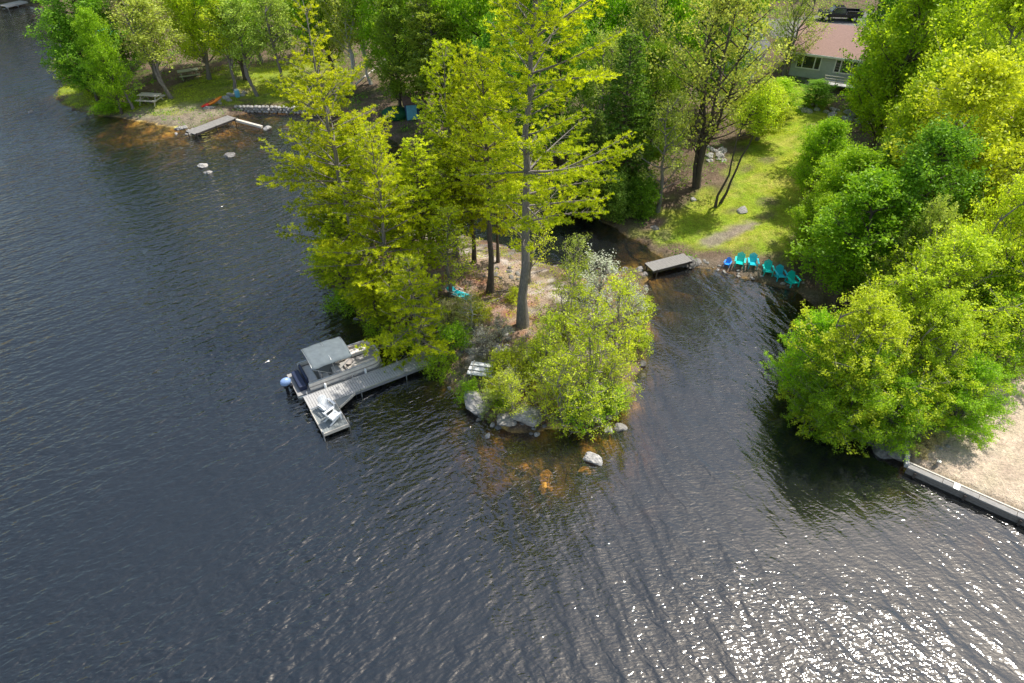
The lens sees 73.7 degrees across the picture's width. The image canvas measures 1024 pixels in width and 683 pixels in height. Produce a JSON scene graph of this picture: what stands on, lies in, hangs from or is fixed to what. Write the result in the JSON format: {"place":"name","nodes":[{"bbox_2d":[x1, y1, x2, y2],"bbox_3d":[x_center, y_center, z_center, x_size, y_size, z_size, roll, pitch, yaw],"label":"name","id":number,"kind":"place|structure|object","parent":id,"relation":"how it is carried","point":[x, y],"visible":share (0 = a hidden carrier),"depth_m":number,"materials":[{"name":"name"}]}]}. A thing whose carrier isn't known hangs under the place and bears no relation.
{"place":"outdoors","nodes":[
{"label":"outdoors","id":0,"kind":"place"},
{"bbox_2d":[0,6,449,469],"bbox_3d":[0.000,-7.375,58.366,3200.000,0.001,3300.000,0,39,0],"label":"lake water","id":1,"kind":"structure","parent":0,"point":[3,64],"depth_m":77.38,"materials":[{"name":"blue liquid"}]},
{"bbox_2d":[280,337,383,399],"bbox_3d":[-12.088,1.609,45.554,6.810,2.723,2.626,-21,44,-24],"label":"pontoon boat","id":2,"kind":"object","parent":1,"relation":"on","point":[330,362],"visible":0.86,"depth_m":45.03,"materials":[{"name":"metal"}]},
{"bbox_2d":[310,393,354,456],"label":"platform","id":3,"kind":"structure","parent":1,"relation":"in","point":[327,428],"depth_m":42.46,"materials":[{"name":"grey wood"}]},
{"bbox_2d":[0,0,1023,682],"bbox_3d":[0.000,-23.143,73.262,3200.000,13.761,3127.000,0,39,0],"label":"ground","id":4,"kind":"structure","parent":0,"point":[206,510],"depth_m":42.90,"materials":[{"name":"green plant"}]},
{"bbox_2d":[49,14,108,101],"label":"broadleaf tree","id":5,"kind":"object","parent":4,"relation":"on","point":[66,36],"visible":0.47,"depth_m":81.19,"materials":[{"name":"green plant"}]},
{"bbox_2d":[23,0,145,86],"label":"broadleaf tree","id":6,"kind":"object","parent":4,"relation":"on","point":[53,16],"visible":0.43,"depth_m":81.00,"materials":[{"name":"green plant"}]},
{"bbox_2d":[68,6,135,114],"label":"broadleaf tree","id":7,"kind":"object","parent":4,"relation":"on","point":[101,64],"visible":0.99,"depth_m":78.09,"materials":[{"name":"green plant"}]},
{"bbox_2d":[80,0,172,78],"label":"budding tree","id":8,"kind":"object","parent":4,"relation":"on","point":[123,14],"visible":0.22,"depth_m":85.53,"materials":[{"name":"green plant"}]},
{"bbox_2d":[105,0,189,98],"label":"slender tree","id":9,"kind":"object","parent":4,"relation":"on","point":[142,11],"visible":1,"depth_m":80.11,"materials":[{"name":"green plant"}]},
{"bbox_2d":[157,0,225,79],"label":"broadleaf tree","id":10,"kind":"object","parent":4,"relation":"on","point":[189,27],"visible":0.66,"depth_m":85.08,"materials":[{"name":"green plant"}]},
{"bbox_2d":[58,58,341,115],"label":"shore grass","id":11,"kind":"structure","parent":4,"relation":"on","point":[241,84],"depth_m":87.72,"materials":[{"name":"green plant"}]},
{"bbox_2d":[187,0,249,90],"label":"slender tree","id":12,"kind":"object","parent":4,"relation":"on","point":[207,19],"visible":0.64,"depth_m":82.04,"materials":[{"name":"green plant"}]},
{"bbox_2d":[194,0,269,80],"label":"broadleaf tree","id":13,"kind":"object","parent":4,"relation":"on","point":[237,63],"visible":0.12,"depth_m":85.38,"materials":[{"name":"green plant"}]},
{"bbox_2d":[210,0,268,96],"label":"slender tree","id":14,"kind":"object","parent":4,"relation":"on","point":[229,11],"visible":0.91,"depth_m":81.72,"materials":[{"name":"green plant"}]},
{"bbox_2d":[241,0,300,92],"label":"slender tree","id":15,"kind":"object","parent":4,"relation":"on","point":[269,32],"visible":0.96,"depth_m":82.13,"materials":[{"name":"green plant"}]},
{"bbox_2d":[234,105,337,114],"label":"stone wall","id":16,"kind":"structure","parent":4,"relation":"on","point":[263,108],"depth_m":83.66,"materials":[{"name":"stone"}]},
{"bbox_2d":[278,0,337,83],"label":"slender tree","id":17,"kind":"object","parent":4,"relation":"on","point":[293,28],"visible":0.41,"depth_m":84.33,"materials":[{"name":"green plant"}]},
{"bbox_2d":[290,0,354,72],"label":"broadleaf tree","id":18,"kind":"object","parent":4,"relation":"on","point":[327,47],"visible":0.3,"depth_m":86.59,"materials":[{"name":"green plant"}]},
{"bbox_2d":[256,0,398,272],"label":"pine tree","id":19,"kind":"object","parent":4,"relation":"on","point":[297,94],"visible":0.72,"depth_m":44.72,"materials":[{"name":"green plant"}]},
{"bbox_2d":[301,218,366,291],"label":"pine tree","id":20,"kind":"object","parent":4,"relation":"on","point":[337,230],"visible":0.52,"depth_m":50.33,"materials":[{"name":"green plant"}]},
{"bbox_2d":[293,127,375,241],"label":"pine tree","id":21,"kind":"object","parent":4,"relation":"on","point":[327,199],"visible":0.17,"depth_m":51.50,"materials":[{"name":"green plant"}]},
{"bbox_2d":[310,0,366,84],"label":"slender tree","id":22,"kind":"object","parent":4,"relation":"on","point":[337,42],"visible":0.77,"depth_m":83.01,"materials":[{"name":"green plant"}]},
{"bbox_2d":[316,110,409,265],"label":"pine tree","id":23,"kind":"object","parent":4,"relation":"on","point":[341,150],"visible":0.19,"depth_m":48.67,"materials":[{"name":"green plant"}]},
{"bbox_2d":[341,261,400,328],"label":"tree","id":24,"kind":"object","parent":4,"relation":"on","point":[365,307],"visible":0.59,"depth_m":48.06,"materials":[{"name":"green plant"}]},
{"bbox_2d":[307,121,436,310],"bbox_3d":[-9.469,-7.754,46.544,8.541,14.652,8.403,0,39,0],"label":"pine tree","id":25,"kind":"object","parent":4,"relation":"on","point":[355,252],"visible":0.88,"depth_m":45.63,"materials":[{"name":"green plant"}]},
{"bbox_2d":[303,348,447,411],"bbox_3d":[-8.773,2.910,46.182,10.200,2.150,1.580,-21,44,-24],"label":"dock","id":26,"kind":"object","parent":4,"relation":"on","point":[377,380],"visible":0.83,"depth_m":45.24,"materials":[{"name":"grey wood"}]},
{"bbox_2d":[337,0,425,73],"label":"broadleaf tree","id":27,"kind":"object","parent":4,"relation":"on","point":[367,26],"visible":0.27,"depth_m":81.19,"materials":[{"name":"green plant"}]},
{"bbox_2d":[363,0,426,110],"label":"broadleaf tree","id":28,"kind":"object","parent":4,"relation":"on","point":[396,86],"visible":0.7,"depth_m":76.65,"materials":[{"name":"green plant"}]},
{"bbox_2d":[354,252,454,372],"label":"pine tree","id":29,"kind":"object","parent":4,"relation":"on","point":[418,347],"visible":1,"depth_m":44.65,"materials":[{"name":"green plant"}]},
{"bbox_2d":[361,135,471,278],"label":"pine tree","id":30,"kind":"object","parent":4,"relation":"on","point":[421,170],"visible":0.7,"depth_m":48.01,"materials":[{"name":"green plant"}]},
{"bbox_2d":[390,0,468,134],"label":"pine tree","id":31,"kind":"object","parent":4,"relation":"on","point":[427,18],"visible":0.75,"depth_m":69.52,"materials":[{"name":"green plant"}]},
{"bbox_2d":[381,0,477,106],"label":"broadleaf tree","id":32,"kind":"object","parent":4,"relation":"on","point":[395,8],"visible":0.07,"depth_m":73.92,"materials":[{"name":"green plant"}]},
{"bbox_2d":[414,344,461,385],"bbox_3d":[-4.752,1.435,46.146,3.222,2.468,3.040,29,47,31],"label":"shrub","id":33,"kind":"object","parent":4,"relation":"on","point":[440,359],"visible":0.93,"depth_m":45.89,"materials":[{"name":"green plant"}]},
{"bbox_2d":[405,38,498,258],"bbox_3d":[-4.285,-13.546,51.191,8.576,17.384,7.750,0,39,0],"label":"pine tree","id":34,"kind":"object","parent":4,"relation":"on","point":[432,134],"visible":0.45,"depth_m":48.58,"materials":[{"name":"green plant"}]},
{"bbox_2d":[426,200,478,298],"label":"young tree","id":35,"kind":"object","parent":4,"relation":"on","point":[444,210],"visible":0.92,"depth_m":48.82,"materials":[{"name":"green plant"}]},
{"bbox_2d":[436,318,474,350],"bbox_3d":[-3.770,-0.385,47.139,2.649,2.302,3.355,-24,45,-27],"label":"shrub","id":36,"kind":"object","parent":4,"relation":"on","point":[456,330],"visible":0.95,"depth_m":47.01,"materials":[{"name":"green plant"}]},
{"bbox_2d":[431,39,494,263],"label":"pine tree","id":37,"kind":"object","parent":4,"relation":"on","point":[459,83],"visible":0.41,"depth_m":48.17,"materials":[{"name":"green plant"}]},
{"bbox_2d":[454,285,488,327],"bbox_3d":[-3.055,-2.138,47.866,2.300,3.771,2.637,-14,41,-16],"label":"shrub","id":38,"kind":"object","parent":4,"relation":"on","point":[467,299],"visible":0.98,"depth_m":47.65,"materials":[{"name":"green plant"}]},
{"bbox_2d":[427,0,526,111],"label":"broadleaf tree","id":39,"kind":"object","parent":4,"relation":"on","point":[457,14],"visible":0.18,"depth_m":68.39,"materials":[{"name":"green plant"}]},
{"bbox_2d":[438,45,522,294],"bbox_3d":[-1.821,-10.700,47.026,6.152,18.280,6.700,-21,44,-24],"label":"pine tree","id":40,"kind":"object","parent":4,"relation":"on","point":[482,148],"visible":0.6,"depth_m":44.91,"materials":[{"name":"green plant"}]},
{"bbox_2d":[465,55,522,262],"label":"pine tree","id":41,"kind":"object","parent":4,"relation":"on","point":[496,60],"visible":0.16,"depth_m":51.05,"materials":[{"name":"green plant"}]},
{"bbox_2d":[334,234,653,421],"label":"plants","id":42,"kind":"object","parent":4,"relation":"on","point":[516,309],"visible":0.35,"depth_m":51.38,"materials":[{"name":"green plant"}]},
{"bbox_2d":[461,8,541,165],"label":"broadleaf tree","id":43,"kind":"object","parent":4,"relation":"on","point":[486,36],"visible":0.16,"depth_m":62.78,"materials":[{"name":"green plant"}]},
{"bbox_2d":[482,341,522,377],"bbox_3d":[-0.512,1.419,44.459,3.323,2.460,3.008,-13,41,-16],"label":"shrub","id":44,"kind":"object","parent":4,"relation":"on","point":[502,357],"visible":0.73,"depth_m":44.31,"materials":[{"name":"green plant"}]},
{"bbox_2d":[493,372,535,417],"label":"young tree","id":45,"kind":"object","parent":4,"relation":"on","point":[511,380],"visible":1,"depth_m":41.15,"materials":[{"name":"green plant"}]},
{"bbox_2d":[502,184,556,284],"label":"young tree","id":46,"kind":"object","parent":4,"relation":"on","point":[544,242],"visible":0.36,"depth_m":50.28,"materials":[{"name":"green plant"}]},
{"bbox_2d":[54,0,1022,319],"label":"undergrowth","id":47,"kind":"object","parent":4,"relation":"on","point":[532,122],"visible":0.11,"depth_m":83.53,"materials":[{"name":"green plant"}]},
{"bbox_2d":[526,380,565,426],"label":"young tree","id":48,"kind":"object","parent":4,"relation":"on","point":[546,401],"visible":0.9,"depth_m":41.57,"materials":[{"name":"green plant"}]},
{"bbox_2d":[518,304,576,381],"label":"young tree","id":49,"kind":"object","parent":4,"relation":"on","point":[548,322],"visible":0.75,"depth_m":42.44,"materials":[{"name":"green plant"}]},
{"bbox_2d":[450,0,646,328],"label":"pine tree","id":50,"kind":"object","parent":4,"relation":"on","point":[519,145],"visible":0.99,"depth_m":38.81,"materials":[{"name":"green plant"}]},
{"bbox_2d":[523,0,610,167],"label":"broadleaf tree","id":51,"kind":"object","parent":4,"relation":"on","point":[557,137],"visible":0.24,"depth_m":63.96,"materials":[{"name":"green plant"}]},
{"bbox_2d":[532,341,604,438],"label":"young tree","id":52,"kind":"object","parent":4,"relation":"on","point":[565,362],"visible":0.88,"depth_m":40.11,"materials":[{"name":"green plant"}]},
{"bbox_2d":[543,261,597,362],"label":"young tree","id":53,"kind":"object","parent":4,"relation":"on","point":[574,291],"visible":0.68,"depth_m":42.31,"materials":[{"name":"green plant"}]},
{"bbox_2d":[556,232,597,309],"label":"young tree","id":54,"kind":"object","parent":4,"relation":"on","point":[575,242],"visible":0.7,"depth_m":47.82,"materials":[{"name":"green plant"}]},
{"bbox_2d":[559,109,615,219],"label":"hemlock tree","id":55,"kind":"object","parent":4,"relation":"on","point":[598,127],"visible":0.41,"depth_m":59.43,"materials":[{"name":"green plant"}]},
{"bbox_2d":[544,297,636,418],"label":"young tree","id":56,"kind":"object","parent":4,"relation":"on","point":[594,358],"visible":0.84,"depth_m":39.92,"materials":[{"name":"green plant"}]},
{"bbox_2d":[557,369,625,442],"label":"young tree","id":57,"kind":"object","parent":4,"relation":"on","point":[591,383],"visible":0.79,"depth_m":40.89,"materials":[{"name":"green plant"}]},
{"bbox_2d":[562,16,630,149],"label":"budding tree","id":58,"kind":"object","parent":4,"relation":"on","point":[600,36],"visible":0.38,"depth_m":61.18,"materials":[{"name":"green plant"}]},
{"bbox_2d":[572,243,630,323],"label":"young tree","id":59,"kind":"object","parent":4,"relation":"on","point":[609,271],"visible":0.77,"depth_m":46.30,"materials":[{"name":"grey plant"}]},
{"bbox_2d":[558,0,654,128],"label":"broadleaf tree","id":60,"kind":"object","parent":4,"relation":"on","point":[613,10],"visible":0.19,"depth_m":67.39,"materials":[{"name":"green plant"}]},
{"bbox_2d":[594,166,637,224],"bbox_3d":[9.415,-13.031,61.506,4.711,5.292,4.914,-7,40,-9],"label":"evergreen shrub","id":61,"kind":"object","parent":4,"relation":"on","point":[616,206],"visible":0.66,"depth_m":60.73,"materials":[{"name":"green plant"}]},
{"bbox_2d":[594,345,644,415],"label":"young tree","id":62,"kind":"object","parent":4,"relation":"on","point":[618,361],"visible":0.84,"depth_m":42.00,"materials":[{"name":"green plant"}]},
{"bbox_2d":[584,265,655,373],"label":"young tree","id":63,"kind":"object","parent":4,"relation":"on","point":[623,291],"visible":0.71,"depth_m":42.05,"materials":[{"name":"green plant"}]},
{"bbox_2d":[594,30,659,185],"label":"hemlock tree","id":64,"kind":"object","parent":4,"relation":"on","point":[633,100],"visible":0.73,"depth_m":59.44,"materials":[{"name":"green plant"}]},
{"bbox_2d":[593,0,687,162],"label":"budding tree","id":65,"kind":"object","parent":4,"relation":"on","point":[647,18],"visible":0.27,"depth_m":61.47,"materials":[{"name":"green plant"}]},
{"bbox_2d":[624,172,665,220],"bbox_3d":[11.665,-13.340,61.944,4.297,4.861,4.142,12,41,15],"label":"evergreen shrub","id":66,"kind":"object","parent":4,"relation":"on","point":[643,196],"visible":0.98,"depth_m":61.04,"materials":[{"name":"green plant"}]},
{"bbox_2d":[618,34,690,176],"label":"broadleaf tree","id":67,"kind":"object","parent":4,"relation":"on","point":[668,76],"visible":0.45,"depth_m":61.89,"materials":[{"name":"green plant"}]},
{"bbox_2d":[633,88,696,212],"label":"young tree","id":68,"kind":"object","parent":4,"relation":"on","point":[668,146],"visible":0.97,"depth_m":58.75,"materials":[{"name":"green plant"}]},
{"bbox_2d":[620,0,712,119],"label":"broadleaf tree","id":69,"kind":"object","parent":4,"relation":"on","point":[679,11],"visible":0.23,"depth_m":65.92,"materials":[{"name":"green plant"}]},
{"bbox_2d":[644,253,691,279],"bbox_3d":[12.881,-5.801,56.741,3.797,2.000,1.493,-15,41,-18],"label":"dock","id":70,"kind":"object","parent":4,"relation":"on","point":[668,263],"visible":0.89,"depth_m":56.09,"materials":[{"name":"grey wood"}]},
{"bbox_2d":[642,0,800,188],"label":"broadleaf tree","id":71,"kind":"object","parent":4,"relation":"on","point":[705,132],"visible":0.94,"depth_m":58.19,"materials":[{"name":"green plant"}]},
{"bbox_2d":[665,0,781,116],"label":"broadleaf tree","id":72,"kind":"object","parent":4,"relation":"on","point":[718,56],"visible":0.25,"depth_m":69.96,"materials":[{"name":"green plant"}]},
{"bbox_2d":[649,84,841,264],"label":"grass","id":73,"kind":"structure","parent":4,"relation":"on","point":[748,195],"depth_m":63.43,"materials":[{"name":"green plant"}]},
{"bbox_2d":[714,87,780,207],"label":"young tree","id":74,"kind":"object","parent":4,"relation":"on","point":[752,105],"visible":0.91,"depth_m":57.19,"materials":[{"name":"green plant"}]},
{"bbox_2d":[719,78,793,203],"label":"young tree","id":75,"kind":"object","parent":4,"relation":"on","point":[779,90],"visible":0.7,"depth_m":57.19,"materials":[{"name":"green plant"}]},
{"bbox_2d":[725,79,800,140],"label":"broadleaf tree","id":76,"kind":"object","parent":4,"relation":"on","point":[779,120],"visible":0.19,"depth_m":68.68,"materials":[{"name":"green plant"}]},
{"bbox_2d":[754,75,806,112],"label":"broadleaf tree","id":77,"kind":"object","parent":4,"relation":"on","point":[786,83],"visible":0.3,"depth_m":73.29,"materials":[{"name":"green plant"}]},
{"bbox_2d":[762,0,842,77],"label":"budding tree","id":78,"kind":"object","parent":4,"relation":"on","point":[800,13],"visible":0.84,"depth_m":78.35,"materials":[{"name":"green plant"}]},
{"bbox_2d":[760,307,850,409],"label":"broadleaf tree","id":79,"kind":"object","parent":4,"relation":"on","point":[789,373],"visible":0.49,"depth_m":42.47,"materials":[{"name":"green plant"}]},
{"bbox_2d":[776,190,845,265],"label":"broadleaf tree","id":80,"kind":"object","parent":4,"relation":"on","point":[804,212],"visible":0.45,"depth_m":53.79,"materials":[{"name":"green plant"}]},
{"bbox_2d":[798,78,838,106],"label":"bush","id":81,"kind":"object","parent":4,"relation":"on","point":[821,90],"visible":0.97,"depth_m":74.75,"materials":[{"name":"green plant"}]},
{"bbox_2d":[784,114,856,203],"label":"broadleaf tree","id":82,"kind":"object","parent":4,"relation":"on","point":[827,130],"visible":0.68,"depth_m":59.02,"materials":[{"name":"green plant"}]},
{"bbox_2d":[779,356,861,444],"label":"broadleaf tree","id":83,"kind":"object","parent":4,"relation":"on","point":[807,389],"visible":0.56,"depth_m":40.82,"materials":[{"name":"green plant"}]},
{"bbox_2d":[788,19,877,93],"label":"house","id":84,"kind":"structure","parent":4,"relation":"on","point":[825,60],"depth_m":79.41,"materials":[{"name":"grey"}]},
{"bbox_2d":[794,141,892,241],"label":"broadleaf tree","id":85,"kind":"object","parent":4,"relation":"on","point":[854,159],"visible":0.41,"depth_m":53.08,"materials":[{"name":"green plant"}]},
{"bbox_2d":[785,160,931,307],"bbox_3d":[24.898,-6.902,48.565,10.950,11.683,9.166,-8,40,-10],"label":"broadleaf tree","id":86,"kind":"object","parent":4,"relation":"on","point":[877,187],"visible":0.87,"depth_m":46.82,"materials":[{"name":"green plant"}]},
{"bbox_2d":[776,278,947,457],"bbox_3d":[20.695,1.145,40.433,8.804,10.864,8.865,-5,39,-6],"label":"broadleaf tree","id":87,"kind":"object","parent":4,"relation":"on","point":[866,318],"visible":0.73,"depth_m":38.54,"materials":[{"name":"green plant"}]},
{"bbox_2d":[800,334,924,452],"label":"broadleaf tree","id":88,"kind":"object","parent":4,"relation":"on","point":[874,399],"visible":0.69,"depth_m":38.77,"materials":[{"name":"green plant"}]},
{"bbox_2d":[837,0,910,79],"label":"broadleaf tree","id":89,"kind":"object","parent":4,"relation":"on","point":[888,3],"visible":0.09,"depth_m":71.18,"materials":[{"name":"green plant"}]},
{"bbox_2d":[840,5,912,131],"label":"broadleaf tree","id":90,"kind":"object","parent":4,"relation":"on","point":[851,87],"visible":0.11,"depth_m":67.63,"materials":[{"name":"green plant"}]},
{"bbox_2d":[842,367,943,462],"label":"broadleaf tree","id":91,"kind":"object","parent":4,"relation":"on","point":[907,427],"visible":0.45,"depth_m":39.11,"materials":[{"name":"green plant"}]},
{"bbox_2d":[836,0,999,158],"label":"broadleaf tree","id":92,"kind":"object","parent":4,"relation":"on","point":[889,84],"visible":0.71,"depth_m":60.51,"materials":[{"name":"green plant"}]},
{"bbox_2d":[845,109,994,274],"bbox_3d":[28.553,-8.681,48.253,8.954,14.684,9.123,9,40,11],"label":"broadleaf tree","id":93,"kind":"object","parent":4,"relation":"on","point":[941,140],"visible":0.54,"depth_m":44.80,"materials":[{"name":"green plant"}]},
{"bbox_2d":[856,192,984,324],"bbox_3d":[27.243,-4.880,46.323,6.910,11.117,7.691,-13,41,-16],"label":"broadleaf tree","id":94,"kind":"object","parent":4,"relation":"on","point":[937,216],"visible":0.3,"depth_m":44.37,"materials":[{"name":"green plant"}]},
{"bbox_2d":[873,49,979,169],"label":"broadleaf tree","id":95,"kind":"object","parent":4,"relation":"on","point":[904,120],"visible":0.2,"depth_m":53.21,"materials":[{"name":"green plant"}]},
{"bbox_2d":[848,209,1023,401],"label":"broadleaf tree","id":96,"kind":"object","parent":4,"relation":"on","point":[934,272],"visible":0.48,"depth_m":40.01,"materials":[{"name":"green plant"}]},
{"bbox_2d":[859,286,1014,428],"bbox_3d":[24.338,0.904,40.542,7.414,9.449,8.253,-2,39,-2],"label":"broadleaf tree","id":97,"kind":"object","parent":4,"relation":"on","point":[949,332],"visible":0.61,"depth_m":38.55,"materials":[{"name":"green plant"}]},
{"bbox_2d":[881,38,1023,236],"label":"broadleaf tree","id":98,"kind":"object","parent":4,"relation":"on","point":[984,81],"visible":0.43,"depth_m":46.39,"materials":[{"name":"green plant"}]},
{"bbox_2d":[902,462,1023,530],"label":"retaining wall","id":99,"kind":"structure","parent":4,"relation":"on","point":[960,494],"depth_m":38.18,"materials":[{"name":"grey concrete"}]},
{"bbox_2d":[904,0,1023,171],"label":"broadleaf tree","id":100,"kind":"object","parent":4,"relation":"on","point":[1008,15],"visible":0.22,"depth_m":51.95,"materials":[{"name":"green plant"}]},
{"bbox_2d":[913,169,1023,366],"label":"broadleaf tree","id":101,"kind":"object","parent":4,"relation":"on","point":[1012,217],"visible":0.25,"depth_m":41.39,"materials":[{"name":"green plant"}]},
{"bbox_2d":[919,350,1023,450],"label":"broadleaf tree","id":102,"kind":"object","parent":4,"relation":"on","point":[959,422],"visible":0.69,"depth_m":39.30,"materials":[{"name":"green plant"}]},
{"bbox_2d":[935,87,1023,259],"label":"broadleaf tree","id":103,"kind":"object","parent":4,"relation":"on","point":[1014,116],"visible":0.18,"depth_m":47.59,"materials":[{"name":"green plant"}]},
{"bbox_2d":[960,252,1023,389],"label":"broadleaf tree","id":104,"kind":"object","parent":4,"relation":"on","point":[1014,361],"visible":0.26,"depth_m":41.79,"materials":[{"name":"green plant"}]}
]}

